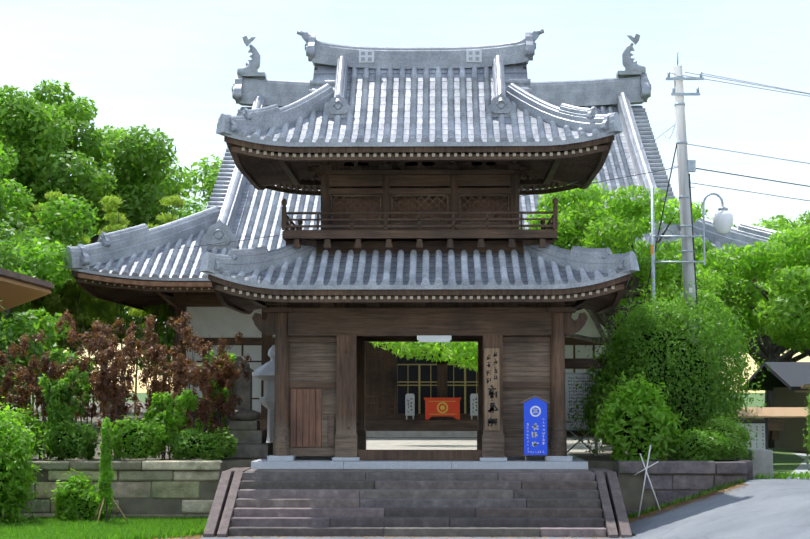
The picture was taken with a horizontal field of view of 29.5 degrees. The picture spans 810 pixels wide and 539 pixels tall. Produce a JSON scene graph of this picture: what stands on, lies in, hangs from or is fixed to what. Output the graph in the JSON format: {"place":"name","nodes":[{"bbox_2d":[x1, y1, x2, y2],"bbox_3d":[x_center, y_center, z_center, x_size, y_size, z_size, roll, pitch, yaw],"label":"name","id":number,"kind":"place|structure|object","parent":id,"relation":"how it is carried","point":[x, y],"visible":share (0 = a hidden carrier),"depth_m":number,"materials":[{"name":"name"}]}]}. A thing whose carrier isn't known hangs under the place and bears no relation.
{"place":"outdoors","nodes":[
{"label":"outdoors","id":0,"kind":"place"},
{"bbox_2d":[0,268,53,311],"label":"neighbour roof","id":1,"kind":"structure","parent":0,"point":[17,289],"depth_m":36.86,"materials":[{"name":"brown wood"}]},
{"bbox_2d":[0,515,207,538],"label":"lawn grass","id":2,"kind":"structure","parent":0,"point":[136,527],"depth_m":26.49,"materials":[{"name":"green plant"}]},
{"bbox_2d":[0,397,50,524],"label":"green bush","id":3,"kind":"object","parent":2,"relation":"on","point":[15,486],"depth_m":27.83,"materials":[{"name":"green plant"}]},
{"bbox_2d":[50,468,116,521],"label":"green bush","id":4,"kind":"object","parent":2,"relation":"on","point":[71,488],"depth_m":28.29,"materials":[{"name":"green plant"}]},
{"bbox_2d":[95,416,113,521],"bbox_3d":[-5.426,3.666,27.921,0.373,2.001,0.412,0,-5,1],"label":"sapling tree","id":5,"kind":"object","parent":2,"relation":"on","point":[105,478],"depth_m":27.86,"materials":[{"name":"green plant"}]},
{"bbox_2d":[93,496,128,524],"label":"tree support stakes","id":6,"kind":"object","parent":2,"relation":"on","point":[101,509],"visible":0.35,"depth_m":27.90,"materials":[{"name":"brown wood"}]},
{"bbox_2d":[2,402,742,517],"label":"terrace earth","id":7,"kind":"structure","parent":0,"point":[631,486],"depth_m":28.91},
{"bbox_2d":[0,333,37,418],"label":"purple shrub","id":8,"kind":"object","parent":7,"relation":"on","point":[8,380],"depth_m":30.79,"materials":[{"name":"plant"}]},
{"bbox_2d":[0,300,39,417],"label":"green bush","id":9,"kind":"object","parent":7,"relation":"on","point":[2,373],"visible":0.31,"depth_m":32.31,"materials":[{"name":"green plant"}]},
{"bbox_2d":[0,405,44,456],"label":"bush","id":10,"kind":"object","parent":7,"relation":"on","point":[28,420],"depth_m":29.59,"materials":[{"name":"green plant"}]},
{"bbox_2d":[2,211,62,422],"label":"bamboo culms","id":11,"kind":"object","parent":7,"relation":"on","point":[37,383],"visible":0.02,"depth_m":52.42,"materials":[{"name":"green plant"}]},
{"bbox_2d":[11,202,74,341],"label":"bamboo leaves","id":12,"kind":"object","parent":11,"relation":"on","point":[54,308],"visible":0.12,"depth_m":51.88,"materials":[{"name":"green plant"}]},
{"bbox_2d":[12,310,76,459],"bbox_3d":[-7.071,2.266,30.324,1.232,2.937,0.870,0,-5,1],"label":"purple shrub","id":13,"kind":"object","parent":7,"relation":"on","point":[53,371],"depth_m":30.23,"materials":[{"name":"plant"}]},
{"bbox_2d":[0,236,97,389],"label":"tree","id":14,"kind":"object","parent":7,"relation":"on","point":[12,259],"depth_m":41.70,"materials":[{"name":"green plant"}]},
{"bbox_2d":[0,140,100,308],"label":"camphor tree","id":15,"kind":"object","parent":7,"relation":"on","point":[9,218],"depth_m":50.67,"materials":[{"name":"green plant"}]},
{"bbox_2d":[37,348,91,460],"bbox_3d":[-6.582,2.614,29.941,1.018,2.180,1.084,0,-5,1],"label":"shrub","id":16,"kind":"object","parent":7,"relation":"on","point":[62,409],"depth_m":29.78,"materials":[{"name":"green plant"}]},
{"bbox_2d":[38,416,101,460],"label":"bush","id":17,"kind":"object","parent":7,"relation":"on","point":[88,446],"depth_m":29.38,"materials":[{"name":"green plant"}]},
{"bbox_2d":[62,318,125,458],"bbox_3d":[-6.248,2.359,30.831,1.135,2.826,0.938,0,-5,1],"label":"purple shrub","id":18,"kind":"object","parent":7,"relation":"on","point":[73,337],"depth_m":30.75,"materials":[{"name":"plant"}]},
{"bbox_2d":[0,79,193,412],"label":"camphor tree","id":19,"kind":"object","parent":7,"relation":"on","point":[134,176],"depth_m":60.07,"materials":[{"name":"green plant"}]},
{"bbox_2d":[32,182,181,422],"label":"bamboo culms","id":20,"kind":"object","parent":7,"relation":"on","point":[75,350],"visible":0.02,"depth_m":53.34,"materials":[{"name":"green"}]},
{"bbox_2d":[41,190,185,350],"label":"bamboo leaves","id":21,"kind":"object","parent":20,"relation":"on","point":[90,309],"visible":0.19,"depth_m":53.15,"materials":[{"name":"green plant"}]},
{"bbox_2d":[0,460,221,518],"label":"stone wall","id":22,"kind":"structure","parent":7,"relation":"on","point":[185,484],"depth_m":28.88,"materials":[{"name":"grey stone"}]},
{"bbox_2d":[80,331,142,459],"bbox_3d":[-5.713,2.466,30.177,1.258,2.510,0.962,0,-5,1],"label":"purple shrub","id":23,"kind":"object","parent":7,"relation":"on","point":[104,381],"depth_m":30.07,"materials":[{"name":"plant"}]},
{"bbox_2d":[92,320,139,448],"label":"purple shrub","id":24,"kind":"object","parent":7,"relation":"on","point":[113,344],"depth_m":32.04,"materials":[{"name":"plant"}]},
{"bbox_2d":[62,191,207,412],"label":"tree","id":25,"kind":"object","parent":7,"relation":"on","point":[181,213],"depth_m":91.67,"materials":[{"name":"green plant"}]},
{"bbox_2d":[102,414,169,460],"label":"bush","id":26,"kind":"object","parent":7,"relation":"on","point":[154,449],"depth_m":29.29,"materials":[{"name":"green plant"}]},
{"bbox_2d":[128,314,183,457],"bbox_3d":[-5.009,2.329,30.782,1.085,2.881,0.900,0,-5,1],"label":"purple shrub","id":27,"kind":"object","parent":7,"relation":"on","point":[152,352],"depth_m":30.79,"materials":[{"name":"plant"}]},
{"bbox_2d":[141,316,195,427],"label":"purple shrub","id":28,"kind":"object","parent":7,"relation":"on","point":[159,370],"depth_m":31.76,"materials":[{"name":"plant"}]},
{"bbox_2d":[143,388,198,459],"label":"shrub","id":29,"kind":"object","parent":7,"relation":"on","point":[162,415],"depth_m":29.71,"materials":[{"name":"green plant"}]},
{"bbox_2d":[159,311,229,459],"bbox_3d":[-4.155,2.277,30.323,1.317,2.912,1.107,0,-5,1],"label":"purple shrub","id":30,"kind":"object","parent":7,"relation":"on","point":[202,379],"depth_m":30.22,"materials":[{"name":"plant"}]},
{"bbox_2d":[163,426,227,459],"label":"bush","id":31,"kind":"object","parent":7,"relation":"on","point":[179,441],"depth_m":29.34,"materials":[{"name":"green plant"}]},
{"bbox_2d":[188,154,222,202],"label":"tree","id":32,"kind":"object","parent":7,"relation":"on","point":[209,179],"depth_m":81.53,"materials":[{"name":"green plant"}]},
{"bbox_2d":[194,350,236,434],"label":"shrub","id":33,"kind":"object","parent":7,"relation":"on","point":[196,423],"depth_m":31.26,"materials":[{"name":"plant"}]},
{"bbox_2d":[195,331,251,434],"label":"purple shrub","id":34,"kind":"object","parent":7,"relation":"on","point":[227,368],"depth_m":30.83,"materials":[{"name":"plant"}]},
{"bbox_2d":[209,426,237,457],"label":"bush","id":35,"kind":"object","parent":7,"relation":"on","point":[226,438],"depth_m":30.00,"materials":[{"name":"green plant"}]},
{"bbox_2d":[221,355,272,457],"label":"memorial stones","id":36,"kind":"object","parent":7,"relation":"on","point":[245,431],"visible":0.67,"depth_m":30.94,"materials":[{"name":"grey stone"}]},
{"bbox_2d":[252,345,274,442],"bbox_3d":[-2.781,2.747,32.540,1.040,2.320,0.901,0,-5,1],"label":"stone lantern","id":37,"kind":"object","parent":7,"relation":"on","point":[265,372],"visible":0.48,"depth_m":32.38,"materials":[{"name":"stone"}]},
{"bbox_2d":[245,469,592,471],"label":"landing tiles","id":38,"kind":"object","parent":7,"relation":"on","point":[417,470],"visible":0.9,"depth_m":28.60,"materials":[{"name":"stone"}]},
{"bbox_2d":[251,453,587,468],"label":"stone platform","id":39,"kind":"structure","parent":7,"relation":"on","point":[327,462],"depth_m":29.20,"materials":[{"name":"grey stone"}]},
{"bbox_2d":[520,395,549,460],"bbox_3d":[2.495,3.035,29.420,0.568,1.253,0.075,0,-5,1],"label":"signboard","id":40,"kind":"object","parent":39,"relation":"on","point":[535,425],"visible":1,"depth_m":29.40,"materials":[{"name":"blue wood"}]},
{"bbox_2d":[252,152,587,460],"bbox_3d":[0.321,0.605,31.842,6.860,6.480,5.100,0,-5,1],"label":"timber gate","id":41,"kind":"object","parent":7,"relation":"on","point":[319,406],"visible":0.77,"depth_m":29.95,"materials":[{"name":"brown wood"}]},
{"bbox_2d":[224,135,614,195],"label":"roof eaves","id":42,"kind":"object","parent":41,"relation":"on","point":[560,168],"visible":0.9,"depth_m":29.75,"materials":[{"name":"brown wood"}]},
{"bbox_2d":[216,29,622,135],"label":"roof ridges","id":43,"kind":"object","parent":42,"relation":"on","point":[342,58],"visible":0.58,"depth_m":31.08,"materials":[{"name":"grey tile"}]},
{"bbox_2d":[359,50,481,62],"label":"roof crests","id":44,"kind":"object","parent":43,"relation":"attached to","point":[366,56],"visible":1,"depth_m":32.05,"materials":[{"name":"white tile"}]},
{"bbox_2d":[224,132,614,153],"bbox_3d":[0.321,-2.273,32.070,7.440,0.305,5.600,0,-5,1],"label":"roof eave edge","id":45,"kind":"object","parent":42,"relation":"on","point":[371,144],"visible":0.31,"depth_m":29.27,"materials":[{"name":"tile"}]},
{"bbox_2d":[236,63,600,141],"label":"gate roof tiles","id":46,"kind":"object","parent":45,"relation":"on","point":[256,134],"visible":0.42,"depth_m":30.50,"materials":[{"name":"grey tile"}]},
{"bbox_2d":[208,274,630,313],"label":"roof eaves","id":47,"kind":"object","parent":41,"relation":"attached to","point":[598,298],"visible":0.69,"depth_m":28.93,"materials":[{"name":"brown wood"}]},
{"bbox_2d":[208,272,630,289],"bbox_3d":[0.321,0.418,31.857,7.940,0.385,6.040,0,-5,1],"label":"roof eave edge","id":48,"kind":"object","parent":41,"relation":"attached to","point":[319,287],"visible":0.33,"depth_m":28.84,"materials":[{"name":"tile"}]},
{"bbox_2d":[281,197,557,229],"bbox_3d":[0.321,-0.960,31.966,5.440,0.640,3.674,0,-5,1],"label":"gate railing","id":49,"kind":"object","parent":41,"relation":"attached to","point":[553,224],"visible":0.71,"depth_m":30.17,"materials":[{"name":"brown wood"}]},
{"bbox_2d":[220,253,619,284],"bbox_3d":[0.321,0.074,31.884,7.940,0.930,6.040,0,-5,1],"label":"gate roof","id":50,"kind":"object","parent":41,"relation":"on","point":[419,271],"visible":0.21,"depth_m":29.75,"materials":[{"name":"grey tile"}]},
{"bbox_2d":[221,249,616,284],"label":"low gate roof tiles","id":51,"kind":"object","parent":50,"relation":"on","point":[240,275],"visible":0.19,"depth_m":29.55,"materials":[{"name":"grey tile"}]},
{"bbox_2d":[199,238,639,273],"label":"low gate roof ridges","id":52,"kind":"object","parent":50,"relation":"on","point":[575,258],"visible":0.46,"depth_m":29.51,"materials":[{"name":"grey tile"}]},
{"bbox_2d":[417,335,450,341],"bbox_3d":[0.567,1.347,29.872,0.670,0.130,0.140,0,-5,1],"label":"gate lamp","id":53,"kind":"object","parent":41,"relation":"attached to","point":[433,338],"visible":1,"depth_m":29.81,"materials":[{"name":"white plastic"}]},
{"bbox_2d":[484,348,499,429],"bbox_3d":[1.680,2.312,29.703,0.290,1.580,0.039,0,-5,1],"label":"hanging signboard","id":54,"kind":"object","parent":41,"relation":"attached to","point":[492,387],"visible":1,"depth_m":29.69,"materials":[{"name":"brown wood"}]},
{"bbox_2d":[103,294,784,439],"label":"temple building","id":55,"kind":"structure","parent":7,"relation":"on","point":[392,381],"depth_m":47.84,"materials":[{"name":"brown wood"}]},
{"bbox_2d":[174,292,215,294],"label":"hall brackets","id":56,"kind":"object","parent":55,"relation":"attached to","point":[195,293],"visible":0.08,"depth_m":48.17,"materials":[{"name":"brown wood"}]},
{"bbox_2d":[78,273,763,395],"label":"hall gutter","id":57,"kind":"object","parent":55,"relation":"attached to","point":[151,284],"visible":0.25,"depth_m":44.10,"materials":[{"name":"brown metal"}]},
{"bbox_2d":[71,270,806,315],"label":"roof eaves","id":58,"kind":"object","parent":55,"relation":"on","point":[137,297],"visible":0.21,"depth_m":46.45,"materials":[{"name":"brown wood"}]},
{"bbox_2d":[71,268,757,280],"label":"roof eave edge","id":59,"kind":"object","parent":58,"relation":"on","point":[143,278],"visible":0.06,"depth_m":44.28,"materials":[{"name":"tile"}]},
{"bbox_2d":[79,106,773,277],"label":"tiled roof","id":60,"kind":"structure","parent":58,"relation":"on","point":[275,219],"depth_m":48.58,"materials":[{"name":"grey tile"}]},
{"bbox_2d":[81,106,756,277],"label":"hall roof tiles","id":61,"kind":"object","parent":60,"relation":"on","point":[218,195],"visible":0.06,"depth_m":49.09,"materials":[{"name":"grey tile"}]},
{"bbox_2d":[64,73,787,268],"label":"hall roof ridges","id":62,"kind":"object","parent":60,"relation":"on","point":[623,94],"visible":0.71,"depth_m":49.19,"materials":[{"name":"grey tile"}]},
{"bbox_2d":[237,34,645,78],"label":"roof ornament","id":63,"kind":"object","parent":62,"relation":"on","point":[250,69],"visible":1,"depth_m":57.13,"materials":[{"name":"grey ceramic"}]},
{"bbox_2d":[405,394,477,419],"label":"offering box","id":64,"kind":"object","parent":55,"relation":"on","point":[442,406],"visible":0.98,"depth_m":46.20,"materials":[{"name":"orange paint"}]},
{"bbox_2d":[565,358,607,455],"bbox_3d":[3.883,2.864,32.091,1.185,2.016,0.854,0,-5,1],"label":"notice board","id":65,"kind":"object","parent":7,"relation":"on","point":[572,380],"visible":0.54,"depth_m":32.08,"materials":[{"name":"white"}]},
{"bbox_2d":[591,369,687,460],"bbox_3d":[4.501,2.805,29.496,1.898,1.785,1.475,0,-5,1],"label":"bright bush","id":66,"kind":"object","parent":7,"relation":"on","point":[659,416],"depth_m":29.16,"materials":[{"name":"green plant"}]},
{"bbox_2d":[565,263,769,456],"bbox_3d":[5.287,1.809,31.521,4.203,4.001,3.646,0,-5,1],"label":"bush","id":67,"kind":"object","parent":7,"relation":"on","point":[677,315],"depth_m":30.79,"materials":[{"name":"green plant"}]},
{"bbox_2d":[666,50,703,351],"bbox_3d":[5.855,-0.377,32.005,0.800,8.475,0.298,0,-5,1],"label":"utility pole","id":68,"kind":"object","parent":7,"relation":"on","point":[685,166],"visible":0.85,"depth_m":32.04,"materials":[{"name":"concrete"}]},
{"bbox_2d":[178,72,809,302],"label":"power lines","id":69,"kind":"object","parent":68,"relation":"attached to","point":[671,168],"visible":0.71,"depth_m":32.54,"materials":[{"name":"grey rubber"}]},
{"bbox_2d":[651,188,732,453],"bbox_3d":[5.952,1.058,31.739,1.708,5.560,0.430,0,-5,1],"label":"street lamp","id":70,"kind":"object","parent":7,"relation":"on","point":[723,220],"visible":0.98,"depth_m":31.86,"materials":[{"name":"metal"}]},
{"bbox_2d":[659,427,738,460],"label":"bush","id":71,"kind":"object","parent":7,"relation":"on","point":[717,451],"depth_m":29.10,"materials":[{"name":"green plant"}]},
{"bbox_2d":[700,412,756,460],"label":"bush","id":72,"kind":"object","parent":7,"relation":"on","point":[740,435],"depth_m":29.69,"materials":[{"name":"green plant"}]},
{"bbox_2d":[728,458,752,479],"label":"stone wall","id":73,"kind":"structure","parent":7,"relation":"on","point":[749,474],"depth_m":29.06,"materials":[{"name":"grey stone"}]},
{"bbox_2d":[8,393,783,537],"bbox_3d":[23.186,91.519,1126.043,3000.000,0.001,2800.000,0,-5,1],"label":"ground","id":74,"kind":"structure","parent":0,"point":[754,403],"depth_m":461.79,"materials":[{"name":"beige soil"}]},
{"bbox_2d":[732,449,807,478],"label":"grass","id":75,"kind":"structure","parent":74,"relation":"on","point":[786,460],"depth_m":44.97,"materials":[{"name":"green plant"}]},
{"bbox_2d":[747,449,772,477],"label":"roadside concrete block","id":76,"kind":"structure","parent":75,"relation":"on","point":[762,460],"depth_m":30.15,"materials":[{"name":"grey concrete"}]},
{"bbox_2d":[729,407,808,458],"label":"notice board","id":77,"kind":"object","parent":75,"relation":"on","point":[760,429],"visible":0.4,"depth_m":32.22,"materials":[{"name":"white"}]},
{"bbox_2d":[0,0,809,228],"bbox_3d":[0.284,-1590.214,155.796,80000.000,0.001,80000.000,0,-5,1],"label":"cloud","id":78,"kind":"structure","parent":0,"point":[24,50],"depth_m":7369.48,"materials":[{"name":"white"}]},
{"bbox_2d":[0,0,809,392],"label":"sky","id":79,"kind":"structure","parent":0,"point":[614,44],"materials":[{"name":"white"}]},
{"bbox_2d":[266,438,608,451],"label":"courtyard ground","id":80,"kind":"structure","parent":0,"point":[421,443],"depth_m":38.72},
{"bbox_2d":[369,179,755,444],"bbox_3d":[3.864,0.991,38.966,9.570,6.842,7.241,0,-5,1],"label":"cherry tree","id":81,"kind":"object","parent":80,"relation":"on","point":[588,225],"depth_m":37.84,"materials":[{"name":"green plant"}]},
{"bbox_2d":[166,479,809,538],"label":"road","id":82,"kind":"structure","parent":0,"point":[769,509],"depth_m":25.39,"materials":[{"name":"grey asphalt"}]},
{"bbox_2d":[203,467,631,537],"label":"step cheek stones","id":83,"kind":"object","parent":82,"relation":"on","point":[615,518],"visible":0.69,"depth_m":26.92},
{"bbox_2d":[229,469,606,536],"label":"gate steps","id":84,"kind":"structure","parent":82,"relation":"on","point":[494,504],"depth_m":26.94,"materials":[{"name":"grey stone"}]},
{"bbox_2d":[153,483,750,538],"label":"curb","id":85,"kind":"structure","parent":82,"relation":"on","point":[653,512],"depth_m":27.85,"materials":[{"name":"grey concrete"}]},
{"bbox_2d":[164,455,809,537],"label":"kerb weeds","id":86,"kind":"object","parent":82,"relation":"on","point":[782,475],"visible":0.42,"depth_m":28.64,"materials":[{"name":"green plant"}]},
{"bbox_2d":[634,445,660,516],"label":"leaning poles","id":87,"kind":"object","parent":82,"relation":"on","point":[646,467],"visible":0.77,"depth_m":28.56,"materials":[{"name":"white"}]},
{"bbox_2d":[616,461,746,514],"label":"stone wall","id":88,"kind":"structure","parent":82,"relation":"on","point":[687,482],"depth_m":28.66,"materials":[{"name":"grey stone"}]},
{"bbox_2d":[681,217,757,382],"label":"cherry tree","id":89,"kind":"object","parent":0,"point":[734,226],"depth_m":49.76,"materials":[{"name":"green plant"}]},
{"bbox_2d":[680,210,809,356],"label":"cherry tree","id":90,"kind":"object","parent":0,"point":[789,260],"depth_m":37.73,"materials":[{"name":"green plant"}]},
{"bbox_2d":[737,215,807,447],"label":"tree","id":91,"kind":"object","parent":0,"point":[771,352],"depth_m":67.36,"materials":[{"name":"green plant"}]},
{"bbox_2d":[787,453,809,478],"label":"concrete path","id":92,"kind":"structure","parent":0,"point":[803,466],"depth_m":38.18,"materials":[{"name":"grey concrete"}]},
{"bbox_2d":[743,362,809,452],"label":"house","id":93,"kind":"structure","parent":92,"relation":"on","point":[788,383],"depth_m":58.79,"materials":[{"name":"black"}]},
{"bbox_2d":[801,388,809,472],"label":"roadside bush","id":94,"kind":"object","parent":92,"relation":"on","point":[808,436],"visible":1,"depth_m":31.24,"materials":[{"name":"green plant"}]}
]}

